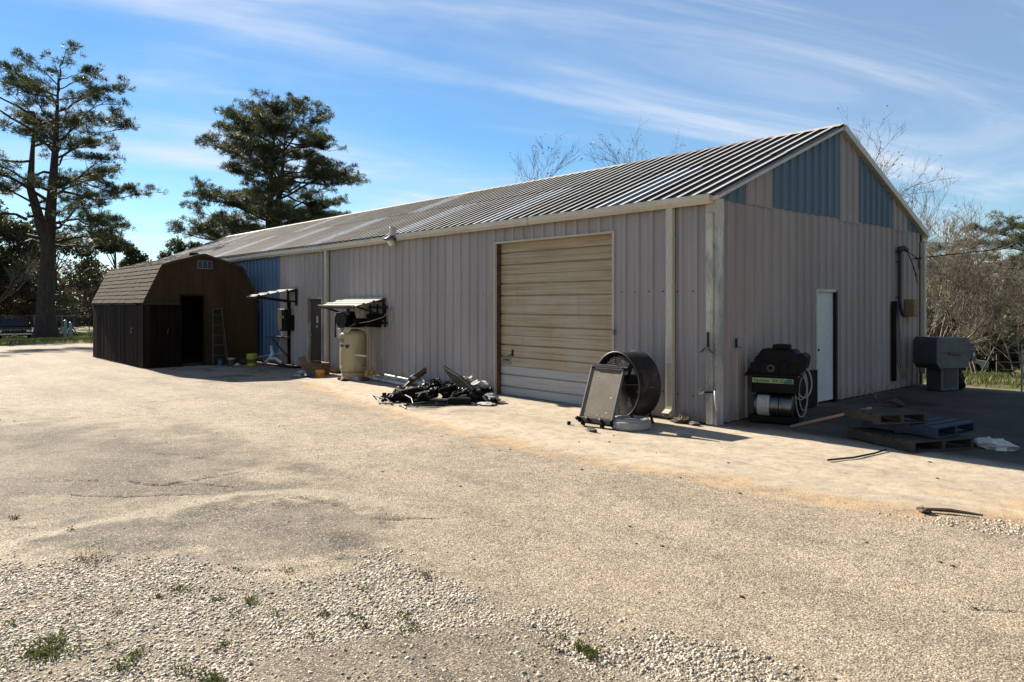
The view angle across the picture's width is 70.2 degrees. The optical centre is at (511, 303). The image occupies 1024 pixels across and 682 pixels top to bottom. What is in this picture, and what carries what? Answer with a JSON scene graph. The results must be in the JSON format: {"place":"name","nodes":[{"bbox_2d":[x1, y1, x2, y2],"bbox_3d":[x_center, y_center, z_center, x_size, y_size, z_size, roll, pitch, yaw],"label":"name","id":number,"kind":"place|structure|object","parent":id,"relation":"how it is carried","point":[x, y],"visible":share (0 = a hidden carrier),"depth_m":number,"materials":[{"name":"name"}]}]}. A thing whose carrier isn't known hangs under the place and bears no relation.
{"place":"outdoors","nodes":[
{"label":"outdoors","id":0,"kind":"place"},
{"bbox_2d":[262,345,282,364],"bbox_3d":[-7.076,1.536,21.709,0.794,0.595,0.295,0,0,27],"label":"drain fitting","id":1,"kind":"object","parent":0,"point":[271,357],"visible":1,"depth_m":21.63,"materials":[{"name":"white plastic"}]},
{"bbox_2d":[0,322,1023,681],"bbox_3d":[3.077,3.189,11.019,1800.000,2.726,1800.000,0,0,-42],"label":"ground","id":2,"kind":"structure","parent":0,"point":[68,406],"depth_m":6.51,"materials":[{"name":"gravel"}]},
{"bbox_2d":[0,275,15,319],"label":"shrub","id":3,"kind":"object","parent":2,"relation":"on","point":[1,310],"visible":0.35,"depth_m":64.40,"materials":[{"name":"green plant"}]},
{"bbox_2d":[0,317,31,338],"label":"parked car","id":4,"kind":"object","parent":2,"relation":"on","point":[15,327],"visible":0.97,"depth_m":46.40,"materials":[{"name":"paint"}]},
{"bbox_2d":[0,280,36,322],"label":"shrub","id":5,"kind":"object","parent":2,"relation":"on","point":[18,310],"visible":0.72,"depth_m":61.38,"materials":[{"name":"green plant"}]},
{"bbox_2d":[0,199,59,289],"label":"evergreen tree","id":6,"kind":"object","parent":2,"relation":"on","point":[15,249],"visible":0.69,"depth_m":63.40,"materials":[{"name":"green plant"}]},
{"bbox_2d":[0,247,66,302],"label":"bare tree","id":7,"kind":"object","parent":2,"relation":"on","point":[28,272],"visible":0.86,"depth_m":57.24,"materials":[{"name":"grey plant"}]},
{"bbox_2d":[20,632,65,664],"bbox_3d":[-2.489,1.845,3.886,0.215,0.096,0.342,0,0,-42],"label":"weed clump","id":8,"kind":"object","parent":2,"relation":"on","point":[56,647],"visible":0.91,"depth_m":3.86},
{"bbox_2d":[1,315,90,332],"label":"chain fence","id":9,"kind":"object","parent":2,"relation":"on","point":[66,319],"visible":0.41,"depth_m":62.09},
{"bbox_2d":[0,332,92,345],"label":"verge grass","id":10,"kind":"structure","parent":2,"relation":"on","point":[23,339],"depth_m":37.12,"materials":[{"name":"plant"}]},
{"bbox_2d":[0,230,109,324],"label":"evergreen tree","id":11,"kind":"object","parent":2,"relation":"on","point":[80,271],"visible":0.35,"depth_m":68.57,"materials":[{"name":"green plant"}]},
{"bbox_2d":[27,262,104,331],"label":"brush","id":12,"kind":"object","parent":2,"relation":"on","point":[69,298],"visible":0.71,"depth_m":63.87,"materials":[{"name":"green plant"}]},
{"bbox_2d":[0,39,168,338],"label":"pine tree","id":13,"kind":"object","parent":2,"relation":"on","point":[45,324],"visible":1,"depth_m":51.59,"materials":[{"name":"green plant"}]},
{"bbox_2d":[58,537,115,568],"bbox_3d":[-3.080,1.859,5.296,0.365,0.188,0.577,0,0,-42],"label":"dry tuft","id":14,"kind":"object","parent":2,"relation":"on","point":[82,557],"visible":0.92,"depth_m":5.27,"materials":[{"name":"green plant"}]},
{"bbox_2d":[80,269,110,316],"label":"brush","id":15,"kind":"object","parent":2,"relation":"on","point":[91,292],"visible":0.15,"depth_m":64.26,"materials":[{"name":"green plant"}]},
{"bbox_2d":[75,227,151,291],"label":"evergreen tree","id":16,"kind":"object","parent":2,"relation":"on","point":[133,256],"visible":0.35,"depth_m":74.70,"materials":[{"name":"green plant"}]},
{"bbox_2d":[91,253,259,367],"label":"gambrel shed","id":17,"kind":"structure","parent":2,"relation":"on","point":[154,314],"depth_m":22.12,"materials":[{"name":"brown wood"}]},
{"bbox_2d":[156,235,202,259],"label":"evergreen tree","id":18,"kind":"object","parent":2,"relation":"on","point":[174,244],"visible":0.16,"depth_m":82.75,"materials":[{"name":"green plant"}]},
{"bbox_2d":[183,665,230,681],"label":"weed clump","id":19,"kind":"object","parent":2,"relation":"on","point":[213,676],"visible":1,"depth_m":3.59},
{"bbox_2d":[211,308,227,365],"bbox_3d":[-8.851,0.991,21.951,0.465,1.707,0.360,0,0,-42],"label":"stepladder","id":20,"kind":"object","parent":2,"relation":"on","point":[224,337],"visible":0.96,"depth_m":22.00,"materials":[{"name":"metal"}]},
{"bbox_2d":[227,358,235,365],"bbox_3d":[-8.365,1.724,21.709,0.250,0.232,0.250,0,0,-42],"label":"paint can","id":21,"kind":"object","parent":2,"relation":"on","point":[231,361],"visible":0.98,"depth_m":21.61,"materials":[{"name":"yellow plastic"}]},
{"bbox_2d":[246,353,256,366],"bbox_3d":[-7.670,1.653,21.460,0.324,0.366,0.332,0,0,-42],"label":"bucket","id":22,"kind":"object","parent":2,"relation":"on","point":[251,359],"visible":1,"depth_m":21.34,"materials":[{"name":"yellow plastic"}]},
{"bbox_2d":[166,88,370,243],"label":"pine tree","id":23,"kind":"object","parent":2,"relation":"on","point":[253,127],"visible":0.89,"depth_m":59.16,"materials":[{"name":"green plant"}]},
{"bbox_2d":[0,514,571,674],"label":"weeds","id":24,"kind":"object","parent":2,"relation":"on","point":[119,666],"visible":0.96,"depth_m":4.07,"materials":[{"name":"plant"}]},
{"bbox_2d":[298,355,329,374],"bbox_3d":[-5.232,1.605,19.145,0.753,0.501,0.515,0,0,24],"label":"cardboard box","id":25,"kind":"object","parent":2,"relation":"on","point":[312,366],"visible":0.95,"depth_m":19.09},
{"bbox_2d":[315,370,324,376],"bbox_3d":[-4.844,1.761,18.352,0.254,0.182,0.262,0,0,-42],"label":"plastic tub","id":26,"kind":"object","parent":2,"relation":"on","point":[319,373],"visible":1,"depth_m":18.26,"materials":[{"name":"plastic"}]},
{"bbox_2d":[334,308,393,379],"bbox_3d":[-3.666,0.889,17.662,1.560,1.902,0.726,0,0,30],"label":"air compressor","id":27,"kind":"object","parent":2,"relation":"on","point":[354,348],"visible":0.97,"depth_m":17.60,"materials":[{"name":"metal"}]},
{"bbox_2d":[368,376,405,385],"bbox_3d":[-2.858,1.785,16.811,0.080,0.094,1.958,0,0,-37],"label":"pipe","id":28,"kind":"object","parent":2,"relation":"on","point":[387,381],"visible":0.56,"depth_m":16.79,"materials":[{"name":"metal"}]},
{"bbox_2d":[394,389,403,399],"bbox_3d":[-2.127,1.709,13.744,0.203,0.210,0.395,0,0,-36],"label":"engine part","id":29,"kind":"object","parent":2,"relation":"on","point":[397,393],"visible":0.7,"depth_m":13.66,"materials":[{"name":"metal"}]},
{"bbox_2d":[375,375,423,385],"bbox_3d":[-2.532,1.782,16.801,0.095,0.105,2.301,0,0,-41],"label":"pipe","id":30,"kind":"object","parent":2,"relation":"on","point":[417,383],"visible":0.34,"depth_m":16.77,"materials":[{"name":"metal"}]},
{"bbox_2d":[393,386,415,400],"bbox_3d":[-1.962,1.728,14.045,0.664,0.225,0.664,0,0,-42],"label":"tyre","id":31,"kind":"object","parent":2,"relation":"on","point":[401,388],"visible":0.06,"depth_m":13.92,"materials":[{"name":"rubber"}]},
{"bbox_2d":[404,367,426,385],"bbox_3d":[-1.997,1.524,14.386,0.636,0.545,0.159,0,0,6],"label":"bumper bar","id":32,"kind":"object","parent":31,"relation":"on","point":[413,378],"visible":0.91,"depth_m":14.34,"materials":[{"name":"metal"}]},
{"bbox_2d":[0,547,836,681],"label":"gravel","id":33,"kind":"structure","parent":2,"relation":"on","point":[268,621],"depth_m":4.24,"materials":[{"name":"gravel"}]},
{"bbox_2d":[402,394,434,408],"bbox_3d":[-1.855,1.752,13.167,0.570,0.173,0.813,0,0,-42],"label":"rod frame","id":34,"kind":"object","parent":2,"relation":"on","point":[412,403],"visible":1,"depth_m":13.03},
{"bbox_2d":[399,404,456,406],"bbox_3d":[-1.495,1.820,13.023,1.040,0.024,0.084,0,0,-10],"label":"rod frame","id":35,"kind":"object","parent":2,"relation":"on","point":[426,405],"visible":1,"depth_m":12.97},
{"bbox_2d":[414,394,466,400],"bbox_3d":[-1.332,1.730,13.416,1.007,0.139,0.162,0,0,7],"label":"hose piece","id":36,"kind":"object","parent":2,"relation":"on","point":[440,399],"visible":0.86,"depth_m":13.36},
{"bbox_2d":[449,391,468,396],"bbox_3d":[-0.965,1.711,13.468,0.428,0.189,0.216,0,0,-23],"label":"engine part","id":37,"kind":"object","parent":2,"relation":"on","point":[455,394],"visible":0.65,"depth_m":13.39,"materials":[{"name":"metal"}]},
{"bbox_2d":[442,389,468,396],"bbox_3d":[-1.042,1.651,13.497,0.509,0.155,0.116,0,0,0],"label":"engine part","id":38,"kind":"object","parent":37,"relation":"on","point":[465,391],"visible":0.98,"depth_m":13.46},
{"bbox_2d":[448,396,471,404],"bbox_3d":[-0.958,1.774,13.334,0.420,0.131,0.260,0,0,0],"label":"battery case","id":39,"kind":"object","parent":2,"relation":"on","point":[465,400],"visible":0.98,"depth_m":13.20,"materials":[{"name":"black paint"}]},
{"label":"engine part","id":40,"kind":"object","parent":39,"relation":"on","visible":0},
{"bbox_2d":[442,365,475,393],"bbox_3d":[-1.023,1.500,13.952,0.089,0.554,1.160,0,0,-35],"label":"fender blade","id":41,"kind":"object","parent":40,"relation":"on","point":[459,381],"visible":0.85,"depth_m":13.84,"materials":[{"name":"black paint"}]},
{"bbox_2d":[467,389,481,399],"bbox_3d":[-0.689,1.692,13.512,0.308,0.206,0.161,0,0,-40],"label":"engine part","id":42,"kind":"object","parent":40,"relation":"on","point":[475,395],"visible":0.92,"depth_m":13.46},
{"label":"engine part","id":43,"kind":"object","parent":42,"relation":"on","visible":0},
{"bbox_2d":[470,379,488,388],"bbox_3d":[-0.609,1.540,13.918,0.311,0.184,0.458,0,0,-42],"label":"rag","id":44,"kind":"object","parent":43,"relation":"on","point":[478,384],"visible":0.96,"depth_m":13.83,"materials":[{"name":"white fabric"}]},
{"bbox_2d":[0,395,975,681],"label":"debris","id":45,"kind":"object","parent":2,"relation":"on","point":[580,469],"visible":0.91,"depth_m":7.09,"materials":[{"name":"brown wood"}]},
{"bbox_2d":[482,392,500,401],"bbox_3d":[-0.416,1.754,13.601,0.321,0.202,0.479,0,0,-42],"label":"rag","id":46,"kind":"object","parent":2,"relation":"on","point":[491,395],"visible":0.73,"depth_m":13.51,"materials":[{"name":"white fabric"}]},
{"bbox_2d":[330,367,691,422],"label":"dry grass","id":47,"kind":"structure","parent":2,"relation":"on","point":[334,370],"depth_m":16.67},
{"bbox_2d":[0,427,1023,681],"bbox_3d":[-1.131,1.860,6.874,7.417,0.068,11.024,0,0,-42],"label":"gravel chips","id":48,"kind":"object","parent":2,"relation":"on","point":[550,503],"visible":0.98,"depth_m":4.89,"materials":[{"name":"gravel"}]},
{"bbox_2d":[2,244,1023,340],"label":"woods","id":49,"kind":"object","parent":2,"relation":"on","point":[80,321],"depth_m":82.47,"materials":[{"name":"green plant"}]},
{"bbox_2d":[159,123,928,425],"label":"metal building","id":50,"kind":"structure","parent":2,"relation":"on","point":[554,288],"depth_m":14.01,"materials":[{"name":"beige metal"}]},
{"bbox_2d":[246,288,296,305],"bbox_3d":[-6.992,-0.210,21.196,1.286,0.521,0.640,0,0,-42],"label":"awning","id":51,"kind":"object","parent":50,"relation":"attached to","point":[288,290],"visible":1,"depth_m":21.27,"materials":[{"name":"metal"}]},
{"bbox_2d":[265,301,290,363],"bbox_3d":[-7.025,0.860,21.805,0.519,1.920,0.750,0,0,-42],"label":"wash shelf","id":52,"kind":"object","parent":50,"relation":"attached to","point":[288,354],"visible":0.86,"depth_m":21.70,"materials":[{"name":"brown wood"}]},
{"bbox_2d":[278,309,293,330],"bbox_3d":[-6.714,0.475,21.617,0.270,0.670,0.555,0,0,-42],"label":"water heater box","id":53,"kind":"object","parent":50,"relation":"attached to","point":[285,320],"visible":1,"depth_m":21.55,"materials":[{"name":"metal"}]},
{"bbox_2d":[310,299,320,360],"bbox_3d":[-5.515,0.840,20.574,0.093,1.940,0.780,0,0,-42],"label":"door","id":54,"kind":"structure","parent":50,"relation":"in","point":[315,334],"depth_m":20.65,"materials":[{"name":"brown metal"}]},
{"bbox_2d":[318,297,384,319],"bbox_3d":[-4.045,0.120,18.231,0.872,0.560,1.850,0,0,-42],"label":"awning","id":55,"kind":"object","parent":50,"relation":"attached to","point":[347,302],"visible":0.98,"depth_m":17.98,"materials":[{"name":"metal"}]},
{"bbox_2d":[366,304,387,327],"bbox_3d":[-3.347,0.297,17.952,0.110,0.565,0.900,0,0,-42],"label":"wall rack","id":56,"kind":"object","parent":50,"relation":"attached to","point":[374,323],"depth_m":17.91,"materials":[{"name":"metal"}]},
{"bbox_2d":[383,226,395,245],"bbox_3d":[-2.880,-1.613,17.336,0.380,0.475,0.380,0,0,-42],"label":"eave lamp","id":57,"kind":"object","parent":50,"relation":"attached to","point":[390,238],"visible":0.99,"depth_m":17.29,"materials":[{"name":"metal"}]},
{"bbox_2d":[501,234,611,404],"bbox_3d":[0.791,0.313,13.724,0.118,3.255,3.400,0,0,-42],"label":"garage door","id":58,"kind":"structure","parent":50,"relation":"in","point":[556,298],"depth_m":13.70,"materials":[{"name":"beige metal"}]},
{"bbox_2d":[699,332,713,352],"bbox_3d":[2.942,0.585,10.965,0.047,0.310,0.260,0,0,-42],"label":"corner bracket","id":59,"kind":"object","parent":50,"relation":"attached to","point":[709,349],"visible":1,"depth_m":10.96,"materials":[{"name":"metal"}]},
{"bbox_2d":[698,388,716,410],"bbox_3d":[2.951,1.444,10.986,0.068,0.317,0.372,0,0,-32],"label":"hose tap","id":60,"kind":"object","parent":50,"relation":"attached to","point":[702,392],"visible":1,"depth_m":10.87,"materials":[{"name":"metal"}]},
{"bbox_2d":[818,292,832,401],"bbox_3d":[5.771,0.780,13.445,0.720,2.020,0.091,0,0,-42],"label":"door","id":61,"kind":"structure","parent":50,"relation":"in","point":[825,299],"depth_m":13.48,"materials":[{"name":"white paint"}]},
{"bbox_2d":[892,301,906,380],"bbox_3d":[8.324,0.790,15.603,0.592,1.700,0.093,0,0,-36],"label":"wiring board","id":62,"kind":"object","parent":50,"relation":"attached to","point":[895,313],"visible":1,"depth_m":15.50,"materials":[{"name":"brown wood"}]},
{"bbox_2d":[896,245,918,316],"bbox_3d":[8.699,-0.483,15.815,0.974,1.550,0.244,0,0,-34],"label":"service mast","id":63,"kind":"object","parent":50,"relation":"attached to","point":[904,248],"visible":1,"depth_m":15.60,"materials":[{"name":"metal"}]},
{"bbox_2d":[905,299,918,316],"bbox_3d":[8.748,0.090,15.930,0.300,0.380,0.191,0,0,-42],"label":"meter box","id":64,"kind":"object","parent":50,"relation":"attached to","point":[911,307],"visible":1,"depth_m":15.83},
{"bbox_2d":[914,238,1023,258],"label":"power line","id":65,"kind":"object","parent":50,"relation":"attached to","point":[968,252],"visible":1,"depth_m":18.89,"materials":[{"name":"black paint"}]},
{"bbox_2d":[510,133,579,182],"bbox_3d":[1.250,-3.231,38.541,4.855,11.172,8.085,0,0,-4],"label":"bare tree","id":66,"kind":"object","parent":2,"relation":"on","point":[533,163],"visible":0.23,"depth_m":36.70,"materials":[{"name":"brown plant"}]},
{"bbox_2d":[571,639,603,660],"bbox_3d":[0.411,1.852,3.888,0.180,0.106,0.213,0,0,-42],"label":"weed clump","id":67,"kind":"object","parent":2,"relation":"on","point":[587,650],"visible":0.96,"depth_m":3.86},
{"bbox_2d":[575,364,629,427],"bbox_3d":[1.359,1.385,10.967,0.703,0.915,0.450,0,0,44],"label":"car radiator","id":68,"kind":"object","parent":2,"relation":"on","point":[602,393],"visible":1,"depth_m":10.98,"materials":[{"name":"metal"}]},
{"bbox_2d":[572,119,680,166],"bbox_3d":[7.186,-3.618,40.377,8.604,12.276,6.351,0,0,-42],"label":"bare tree","id":69,"kind":"object","parent":2,"relation":"on","point":[593,144],"visible":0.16,"depth_m":39.04,"materials":[{"name":"brown plant"}]},
{"bbox_2d":[598,350,660,423],"bbox_3d":[1.795,1.284,11.367,0.440,1.102,1.051,0,0,-34],"label":"drum fan","id":70,"kind":"object","parent":2,"relation":"on","point":[644,381],"visible":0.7,"depth_m":11.09},
{"bbox_2d":[597,125,684,166],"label":"bare tree","id":71,"kind":"object","parent":2,"relation":"on","point":[626,152],"visible":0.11,"depth_m":43.55,"materials":[{"name":"brown plant"}]},
{"bbox_2d":[671,417,700,425],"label":"leaf litter","id":72,"kind":"object","parent":2,"relation":"on","point":[680,420],"visible":0.94,"depth_m":11.17,"materials":[{"name":"brown plant"}]},
{"bbox_2d":[750,375,802,423],"bbox_3d":[4.113,1.417,11.314,0.700,0.805,0.528,0,0,30],"label":"shop machine","id":73,"kind":"object","parent":2,"relation":"on","point":[774,400],"visible":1,"depth_m":11.13,"materials":[{"name":"black paint"}]},
{"bbox_2d":[744,344,810,377],"bbox_3d":[4.117,0.870,11.310,0.921,0.490,0.470,0,0,30],"label":"engine cover","id":74,"kind":"object","parent":73,"relation":"on","point":[782,360],"visible":1,"depth_m":11.13,"materials":[{"name":"black paint"}]},
{"bbox_2d":[795,368,812,417],"bbox_3d":[4.413,1.345,11.054,0.288,0.769,0.116,0,0,30],"label":"hose coil","id":75,"kind":"object","parent":73,"relation":"hanging from","point":[806,383],"visible":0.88,"depth_m":11.03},
{"bbox_2d":[802,370,817,408],"bbox_3d":[4.725,1.505,12.402,2.000,0.650,0.050,0,0,-42],"label":"black panel","id":76,"kind":"object","parent":2,"relation":"on","point":[813,399],"visible":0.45,"depth_m":12.89,"materials":[{"name":"paint"}]},
{"bbox_2d":[827,449,886,460],"bbox_3d":[4.202,1.824,8.781,1.137,0.032,0.085,0,0,-30],"label":"bent rod","id":77,"kind":"object","parent":2,"relation":"on","point":[832,459],"visible":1,"depth_m":8.68,"materials":[{"name":"metal"}]},
{"bbox_2d":[837,105,957,201],"bbox_3d":[18.637,-3.417,38.031,8.126,13.792,7.130,0,0,-42],"label":"bare tree","id":78,"kind":"object","parent":2,"relation":"on","point":[881,165],"visible":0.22,"depth_m":37.23,"materials":[{"name":"brown plant"}]},
{"bbox_2d":[847,427,973,452],"bbox_3d":[5.241,1.770,9.633,1.017,0.138,1.090,0,0,-18],"label":"pallet","id":79,"kind":"object","parent":2,"relation":"on","point":[907,442],"visible":0.67,"depth_m":9.30,"materials":[{"name":"brown wood"}]},
{"bbox_2d":[862,415,974,438],"bbox_3d":[5.456,1.624,9.800,0.965,0.138,1.007,0,0,-32],"label":"pallet","id":80,"kind":"object","parent":79,"relation":"on","point":[933,426],"visible":0.67,"depth_m":9.50,"materials":[{"name":"wood"}]},
{"bbox_2d":[834,403,926,423],"bbox_3d":[4.963,1.483,9.851,0.740,0.128,0.923,0,0,-10],"label":"pallet","id":81,"kind":"object","parent":80,"relation":"on","point":[876,413],"visible":0.96,"depth_m":9.61,"materials":[{"name":"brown wood"}]},
{"bbox_2d":[790,407,871,427],"bbox_3d":[4.467,1.603,10.252,0.075,0.448,1.228,0,0,-33],"label":"lumber stick","id":82,"kind":"object","parent":81,"relation":"on","point":[822,419],"visible":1,"depth_m":10.31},
{"bbox_2d":[880,398,904,407],"bbox_3d":[5.249,1.367,10.031,0.213,0.150,0.319,0,0,-42],"label":"red rag","id":83,"kind":"object","parent":81,"relation":"on","point":[894,403],"visible":1,"depth_m":9.96,"materials":[{"name":"fabric"}]},
{"bbox_2d":[899,167,989,292],"bbox_3d":[20.552,-1.939,38.140,6.100,11.107,7.494,0,0,-42],"label":"bare tree","id":84,"kind":"object","parent":2,"relation":"on","point":[925,202],"visible":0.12,"depth_m":37.12,"materials":[{"name":"brown plant"}]},
{"bbox_2d":[913,336,975,390],"bbox_3d":[9.391,1.276,15.618,1.445,1.151,0.615,0,0,-22],"label":"parts washer","id":85,"kind":"object","parent":2,"relation":"on","point":[943,361],"visible":1,"depth_m":15.37,"materials":[{"name":"metal"}]},
{"bbox_2d":[916,507,982,515],"bbox_3d":[3.833,1.829,6.378,0.516,0.053,0.117,0,0,22],"label":"twig","id":86,"kind":"object","parent":2,"relation":"on","point":[925,510],"visible":1,"depth_m":6.41,"materials":[{"name":"brown wood"}]},
{"bbox_2d":[877,512,1023,538],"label":"gravel strip","id":87,"kind":"object","parent":2,"relation":"on","point":[952,524],"visible":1,"depth_m":6.11,"materials":[{"name":"gravel"}]},
{"bbox_2d":[898,189,1020,336],"bbox_3d":[15.210,-0.654,29.031,5.551,7.189,7.910,0,0,-42],"label":"bare tree","id":88,"kind":"object","parent":2,"relation":"on","point":[935,332],"visible":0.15,"depth_m":28.30,"materials":[{"name":"plant"}]},
{"bbox_2d":[924,193,1023,353],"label":"bare tree","id":89,"kind":"object","parent":2,"relation":"on","point":[962,276],"visible":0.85,"depth_m":23.15,"materials":[{"name":"brown plant"}]},
{"bbox_2d":[924,374,1023,388],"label":"lawn grass","id":90,"kind":"structure","parent":2,"relation":"on","point":[992,380],"depth_m":17.23,"materials":[{"name":"plant"}]},
{"bbox_2d":[926,238,1023,378],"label":"bare tree","id":91,"kind":"object","parent":2,"relation":"on","point":[962,333],"visible":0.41,"depth_m":25.99,"materials":[{"name":"brown plant"}]},
{"bbox_2d":[926,293,1023,372],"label":"shrub","id":92,"kind":"object","parent":2,"relation":"on","point":[1003,358],"visible":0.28,"depth_m":41.43,"materials":[{"name":"brown plant"}]},
{"bbox_2d":[926,231,1023,374],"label":"bare tree","id":93,"kind":"object","parent":2,"relation":"on","point":[974,366],"visible":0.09,"depth_m":32.04,"materials":[{"name":"brown plant"}]},
{"bbox_2d":[962,360,988,372],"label":"white car","id":94,"kind":"object","parent":2,"relation":"on","point":[979,364],"visible":0.12,"depth_m":40.32,"materials":[{"name":"paint"}]},
{"bbox_2d":[927,217,1023,330],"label":"pine tree","id":95,"kind":"object","parent":2,"relation":"on","point":[992,232],"visible":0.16,"depth_m":59.33,"materials":[{"name":"green plant"}]},
{"bbox_2d":[962,369,1023,378],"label":"lawn grass","id":96,"kind":"structure","parent":2,"relation":"on","point":[1002,374],"depth_m":29.85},
{"bbox_2d":[967,210,1023,272],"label":"pine tree","id":97,"kind":"object","parent":2,"relation":"on","point":[1009,220],"visible":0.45,"depth_m":60.35,"materials":[{"name":"green plant"}]},
{"bbox_2d":[974,436,1020,451],"bbox_3d":[6.146,1.792,9.240,0.294,0.205,0.550,0,0,-30],"label":"plastic bag","id":98,"kind":"object","parent":2,"relation":"on","point":[990,443],"visible":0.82,"depth_m":9.16,"materials":[{"name":"plastic"}]},
{"bbox_2d":[986,260,1023,370],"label":"evergreen tree","id":99,"kind":"object","parent":2,"relation":"on","point":[1011,279],"visible":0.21,"depth_m":45.68,"materials":[{"name":"green plant"}]},
{"bbox_2d":[993,352,1023,371],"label":"wooden gate","id":100,"kind":"structure","parent":2,"relation":"on","point":[997,359],"depth_m":39.46,"materials":[{"name":"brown wood"}]},
{"bbox_2d":[1007,223,1023,263],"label":"pine tree","id":101,"kind":"object","parent":2,"relation":"on","point":[1020,226],"visible":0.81,"depth_m":57.35,"materials":[{"name":"green plant"}]},
{"bbox_2d":[1021,344,1023,391],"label":"sign stand","id":102,"kind":"object","parent":2,"relation":"on","point":[1022,350],"visible":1,"depth_m":15.21,"materials":[{"name":"metal"}]},
{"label":"engine part","id":103,"kind":"object","parent":2,"relation":"on","visible":0},
{"bbox_2d":[438,384,456,396],"bbox_3d":[-1.196,1.622,13.618,0.371,0.245,0.188,0,0,-27],"label":"engine part","id":104,"kind":"object","parent":103,"relation":"on","point":[448,389],"visible":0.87,"depth_m":13.58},
{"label":"engine part","id":105,"kind":"object","parent":2,"relation":"on","visible":0},
{"bbox_2d":[401,386,421,398],"bbox_3d":[-1.877,1.654,13.563,0.379,0.259,0.187,0,0,6],"label":"engine part","id":106,"kind":"object","parent":105,"relation":"on","point":[410,392],"visible":0.91,"depth_m":13.52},
{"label":"engine part","id":107,"kind":"object","parent":2,"relation":"on","visible":0},
{"bbox_2d":[415,389,432,400],"bbox_3d":[-1.630,1.676,13.387,0.320,0.213,0.169,0,0,22],"label":"engine part","id":108,"kind":"object","parent":107,"relation":"on","point":[420,396],"visible":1,"depth_m":13.34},
{"bbox_2d":[0,0,1023,295],"label":"sky","id":109,"kind":"structure","parent":0,"point":[430,99],"materials":[{"name":"blue"}]},
{"bbox_2d":[611,415,650,430],"bbox_3d":[1.763,1.761,10.805,0.604,0.158,0.604,0,0,-42],"label":"round weight","id":110,"kind":"object","parent":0,"point":[629,423],"visible":0.94,"depth_m":10.58,"materials":[{"name":"plastic"}]},
{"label":"engine part","id":111,"kind":"object","parent":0,"visible":0},
{"bbox_2d":[430,378,442,386],"bbox_3d":[-1.511,1.589,14.112,0.549,0.303,0.276,0,0,39],"label":"engine part","id":112,"kind":"object","parent":111,"relation":"on","point":[436,383],"visible":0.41,"depth_m":14.05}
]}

